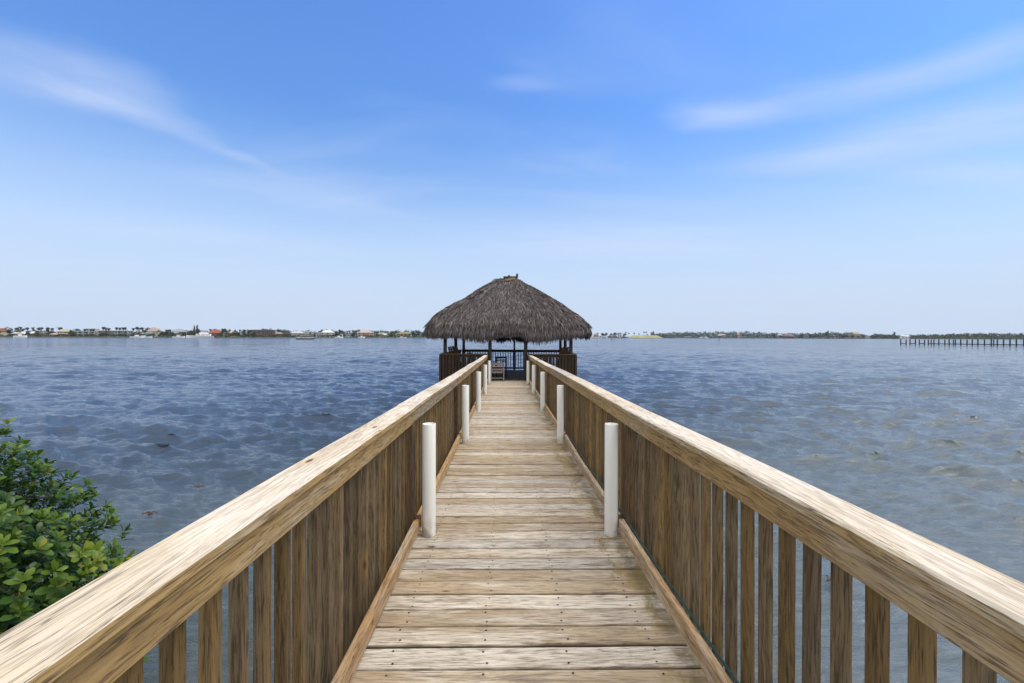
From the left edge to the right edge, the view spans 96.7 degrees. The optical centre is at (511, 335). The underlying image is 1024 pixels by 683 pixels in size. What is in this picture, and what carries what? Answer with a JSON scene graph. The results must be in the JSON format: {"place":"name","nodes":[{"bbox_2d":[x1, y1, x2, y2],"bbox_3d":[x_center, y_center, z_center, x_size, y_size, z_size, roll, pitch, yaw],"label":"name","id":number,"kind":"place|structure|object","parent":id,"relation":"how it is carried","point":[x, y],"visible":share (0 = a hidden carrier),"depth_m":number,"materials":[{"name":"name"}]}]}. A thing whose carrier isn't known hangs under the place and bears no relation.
{"place":"outdoors","nodes":[
{"label":"outdoors","id":0,"kind":"place"},
{"bbox_2d":[0,335,1017,338],"bbox_3d":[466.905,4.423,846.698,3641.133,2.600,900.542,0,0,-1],"label":"shore","id":1,"kind":"structure","parent":0,"point":[395,337],"depth_m":482.98,"materials":[{"name":"green plant"}]},
{"bbox_2d":[0,328,8,335],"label":"house","id":2,"kind":"structure","parent":1,"relation":"on","point":[3,331],"depth_m":439.50,"materials":[{"name":"paint"}]},
{"bbox_2d":[4,327,12,334],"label":"leafy tree","id":3,"kind":"object","parent":1,"relation":"on","point":[10,331],"visible":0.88,"depth_m":431.01,"materials":[{"name":"green plant"}]},
{"bbox_2d":[12,332,32,334],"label":"house","id":4,"kind":"structure","parent":1,"relation":"on","point":[14,333],"depth_m":413.72,"materials":[{"name":"paint"}]},
{"bbox_2d":[49,333,67,335],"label":"house","id":5,"kind":"structure","parent":1,"relation":"on","point":[51,334],"depth_m":418.20,"materials":[{"name":"paint"}]},
{"bbox_2d":[57,329,68,333],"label":"house","id":6,"kind":"structure","parent":1,"relation":"on","point":[63,331],"depth_m":444.55,"materials":[{"name":"paint"}]},
{"bbox_2d":[72,331,92,335],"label":"house","id":7,"kind":"structure","parent":1,"relation":"on","point":[81,332],"depth_m":430.60,"materials":[{"name":"paint"}]},
{"bbox_2d":[98,330,111,336],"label":"house","id":8,"kind":"structure","parent":1,"relation":"on","point":[105,331],"depth_m":432.17,"materials":[{"name":"paint"}]},
{"bbox_2d":[111,330,132,336],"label":"house","id":9,"kind":"structure","parent":1,"relation":"on","point":[128,332],"depth_m":437.60,"materials":[{"name":"paint"}]},
{"bbox_2d":[142,331,153,336],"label":"house","id":10,"kind":"structure","parent":1,"relation":"on","point":[146,333],"depth_m":430.71,"materials":[{"name":"paint"}]},
{"bbox_2d":[147,328,161,331],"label":"house","id":11,"kind":"structure","parent":1,"relation":"on","point":[153,329],"depth_m":454.83,"materials":[{"name":"paint"}]},
{"bbox_2d":[153,332,164,336],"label":"house","id":12,"kind":"structure","parent":1,"relation":"on","point":[157,334],"depth_m":432.03,"materials":[{"name":"paint"}]},
{"bbox_2d":[171,329,186,335],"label":"house","id":13,"kind":"structure","parent":1,"relation":"on","point":[177,331],"depth_m":449.80,"materials":[{"name":"paint"}]},
{"bbox_2d":[0,332,425,336],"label":"shore hedge","id":14,"kind":"object","parent":1,"relation":"on","point":[254,335],"visible":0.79,"depth_m":437.19,"materials":[{"name":"green plant"}]},
{"bbox_2d":[209,330,221,336],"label":"house","id":15,"kind":"structure","parent":1,"relation":"on","point":[214,332],"depth_m":453.68,"materials":[{"name":"paint"}]},
{"bbox_2d":[10,329,424,336],"bbox_3d":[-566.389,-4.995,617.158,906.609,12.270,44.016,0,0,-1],"label":"back planting","id":16,"kind":"object","parent":1,"relation":"on","point":[417,335],"visible":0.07,"depth_m":618.32,"materials":[{"name":"green plant"}]},
{"bbox_2d":[250,330,275,336],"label":"house","id":17,"kind":"structure","parent":1,"relation":"on","point":[261,332],"depth_m":459.72,"materials":[{"name":"paint"}]},
{"bbox_2d":[291,331,304,336],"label":"house","id":18,"kind":"structure","parent":1,"relation":"on","point":[295,333],"depth_m":489.50,"materials":[{"name":"paint"}]},
{"bbox_2d":[304,331,316,336],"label":"house","id":19,"kind":"structure","parent":1,"relation":"on","point":[308,332],"depth_m":498.54,"materials":[{"name":"paint"}]},
{"bbox_2d":[321,330,334,336],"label":"house","id":20,"kind":"structure","parent":1,"relation":"on","point":[328,332],"depth_m":504.23,"materials":[{"name":"paint"}]},
{"bbox_2d":[358,330,373,336],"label":"house","id":21,"kind":"structure","parent":1,"relation":"on","point":[366,332],"depth_m":535.80,"materials":[{"name":"paint"}]},
{"bbox_2d":[378,332,387,336],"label":"house","id":22,"kind":"structure","parent":1,"relation":"on","point":[384,334],"depth_m":552.33,"materials":[{"name":"paint"}]},
{"bbox_2d":[397,332,410,336],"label":"house","id":23,"kind":"structure","parent":1,"relation":"on","point":[404,333],"depth_m":568.11,"materials":[{"name":"paint"}]},
{"bbox_2d":[783,334,794,337],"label":"house","id":24,"kind":"structure","parent":1,"relation":"on","point":[788,336],"depth_m":885.12,"materials":[{"name":"paint"}]},
{"bbox_2d":[656,330,1023,338],"bbox_3d":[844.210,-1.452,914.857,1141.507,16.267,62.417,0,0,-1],"label":"distant woods","id":25,"kind":"object","parent":1,"relation":"on","point":[772,335],"visible":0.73,"depth_m":907.50,"materials":[{"name":"green plant"}]},
{"bbox_2d":[844,333,852,337],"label":"house","id":26,"kind":"structure","parent":1,"relation":"on","point":[849,334],"depth_m":886.06,"materials":[{"name":"paint"}]},
{"bbox_2d":[853,332,860,337],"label":"house","id":27,"kind":"structure","parent":1,"relation":"on","point":[855,334],"depth_m":882.21,"materials":[{"name":"paint"}]},
{"bbox_2d":[899,335,909,338],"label":"house","id":28,"kind":"structure","parent":1,"relation":"on","point":[904,336],"depth_m":886.37,"materials":[{"name":"paint"}]},
{"bbox_2d":[910,336,1023,338],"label":"shore bushes","id":29,"kind":"object","parent":1,"relation":"on","point":[955,337],"visible":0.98,"depth_m":888.59,"materials":[{"name":"green plant"}]},
{"bbox_2d":[0,335,1023,682],"bbox_3d":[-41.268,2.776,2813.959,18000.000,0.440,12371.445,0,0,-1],"label":"water","id":30,"kind":"structure","parent":0,"point":[926,441],"depth_m":16.48,"materials":[{"name":"blue liquid"}]},
{"bbox_2d":[0,408,146,661],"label":"mangrove shrub","id":31,"kind":"object","parent":30,"relation":"in","point":[28,552],"visible":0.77,"depth_m":3.64,"materials":[{"name":"green plant"}]},
{"bbox_2d":[129,335,144,337],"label":"boat","id":32,"kind":"object","parent":30,"relation":"on","point":[136,336],"visible":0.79,"depth_m":399.11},
{"bbox_2d":[172,334,184,337],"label":"boat","id":33,"kind":"object","parent":30,"relation":"on","point":[178,336],"visible":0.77,"depth_m":409.19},
{"bbox_2d":[186,331,213,337],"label":"motor yacht","id":34,"kind":"object","parent":30,"relation":"on","point":[203,334],"visible":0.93,"depth_m":404.36,"materials":[{"name":"white"}]},
{"bbox_2d":[296,336,313,338],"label":"passenger boat","id":35,"kind":"object","parent":30,"relation":"on","point":[303,337],"visible":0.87,"depth_m":316.72,"materials":[{"name":"paint"}]},
{"bbox_2d":[423,274,592,381],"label":"thatched pavilion","id":36,"kind":"structure","parent":30,"relation":"in","point":[506,308],"depth_m":17.15,"materials":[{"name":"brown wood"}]},
{"bbox_2d":[448,346,463,374],"bbox_3d":[-2.055,1.039,17.842,0.740,1.299,0.938,0,0,44],"label":"deck chair","id":37,"kind":"object","parent":36,"relation":"on","point":[454,349],"visible":0.24,"depth_m":17.67,"materials":[{"name":"brown wood"}]},
{"bbox_2d":[492,356,506,377],"bbox_3d":[-0.506,1.248,18.413,0.480,0.860,0.480,0,0,-21],"label":"metal chair","id":38,"kind":"object","parent":36,"relation":"on","point":[498,359],"visible":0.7,"depth_m":18.25,"materials":[{"name":"black metal"}]},
{"bbox_2d":[548,346,568,370],"bbox_3d":[1.848,1.054,17.779,0.740,1.299,0.938,0,0,-41],"label":"deck chair","id":39,"kind":"object","parent":36,"relation":"on","point":[563,350],"visible":0.16,"depth_m":17.55,"materials":[{"name":"brown wood"}]},
{"bbox_2d":[351,380,707,682],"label":"boardwalk","id":40,"kind":"structure","parent":30,"relation":"in","point":[520,566],"depth_m":2.58,"materials":[{"name":"brown wood"}]},
{"bbox_2d":[0,355,487,682],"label":"wooden railing","id":41,"kind":"object","parent":40,"relation":"attached to","point":[347,508],"visible":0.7,"depth_m":1.44,"materials":[{"name":"brown wood"}]},
{"bbox_2d":[422,422,435,537],"bbox_3d":[-0.598,1.033,3.281,0.097,0.800,0.097,0,0,-34],"label":"white pipe","id":42,"kind":"object","parent":40,"relation":"on","point":[428,479],"visible":1,"depth_m":3.24,"materials":[{"name":"white plastic"}]},
{"bbox_2d":[462,385,468,443],"bbox_3d":[-0.644,1.084,6.304,0.097,0.800,0.097,0,0,-18],"label":"white pipe","id":43,"kind":"object","parent":40,"relation":"on","point":[465,414],"visible":1,"depth_m":6.26,"materials":[{"name":"white plastic"}]},
{"bbox_2d":[476,372,480,410],"bbox_3d":[-0.685,1.135,9.331,0.097,0.800,0.097,0,0,-2],"label":"white pipe","id":44,"kind":"object","parent":40,"relation":"on","point":[478,391],"visible":1,"depth_m":9.29,"materials":[{"name":"white plastic"}]},
{"bbox_2d":[483,365,486,394],"bbox_3d":[-0.728,1.186,12.356,0.097,0.800,0.097,1,0,13],"label":"white pipe","id":45,"kind":"object","parent":40,"relation":"on","point":[485,380],"visible":1,"depth_m":12.31,"materials":[{"name":"white plastic"}]},
{"bbox_2d":[488,361,490,384],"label":"white pipe","id":46,"kind":"object","parent":40,"relation":"on","point":[489,367],"visible":1,"depth_m":15.34,"materials":[{"name":"white plastic"}]},
{"bbox_2d":[491,363,504,380],"bbox_3d":[-0.543,1.323,16.964,0.520,0.680,0.480,0,0,-2],"label":"garden chair","id":47,"kind":"object","parent":40,"relation":"on","point":[497,370],"visible":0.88,"depth_m":16.74,"materials":[{"name":"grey wood"}]},
{"bbox_2d":[527,361,529,384],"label":"white pipe","id":48,"kind":"object","parent":40,"relation":"on","point":[528,362],"visible":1,"depth_m":15.36,"materials":[{"name":"white plastic"}]},
{"bbox_2d":[532,365,535,394],"bbox_3d":[0.589,1.191,12.373,0.097,0.800,0.097,0,0,-12],"label":"white pipe","id":49,"kind":"object","parent":40,"relation":"on","point":[533,378],"visible":1,"depth_m":12.33,"materials":[{"name":"white plastic"}]},
{"bbox_2d":[540,372,544,410],"bbox_3d":[0.632,1.140,9.350,0.097,0.800,0.097,0,0,-27],"label":"white pipe","id":50,"kind":"object","parent":40,"relation":"on","point":[542,391],"visible":1,"depth_m":9.31,"materials":[{"name":"white plastic"}]},
{"bbox_2d":[557,385,563,443],"bbox_3d":[0.674,1.089,6.327,0.097,0.800,0.097,0,0,-43],"label":"white pipe","id":51,"kind":"object","parent":40,"relation":"on","point":[560,414],"visible":1,"depth_m":6.29,"materials":[{"name":"white plastic"}]},
{"bbox_2d":[604,423,617,536],"bbox_3d":[0.721,1.038,3.301,0.097,0.800,0.097,0,0,32],"label":"white pipe","id":52,"kind":"object","parent":40,"relation":"on","point":[611,488],"visible":1,"depth_m":3.26,"materials":[{"name":"white plastic"}]},
{"bbox_2d":[553,414,738,682],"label":"bottom rail","id":53,"kind":"object","parent":40,"relation":"on","point":[698,625],"visible":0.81,"depth_m":2.23,"materials":[{"name":"brown wood"}]},
{"bbox_2d":[528,355,1023,682],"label":"wooden railing","id":54,"kind":"object","parent":40,"relation":"attached to","point":[669,471],"visible":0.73,"depth_m":1.59,"materials":[{"name":"brown wood"}]},
{"bbox_2d":[900,339,1023,345],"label":"pier","id":55,"kind":"structure","parent":30,"relation":"in","point":[972,344],"depth_m":171.02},
{"bbox_2d":[0,0,1023,337],"label":"sky","id":56,"kind":"structure","parent":0,"point":[658,166],"materials":[{"name":"blue"}]},
{"bbox_2d":[627,335,661,337],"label":"grassy bank","id":57,"kind":"structure","parent":0,"point":[644,336],"depth_m":765.89,"materials":[{"name":"green plant"}]}
]}

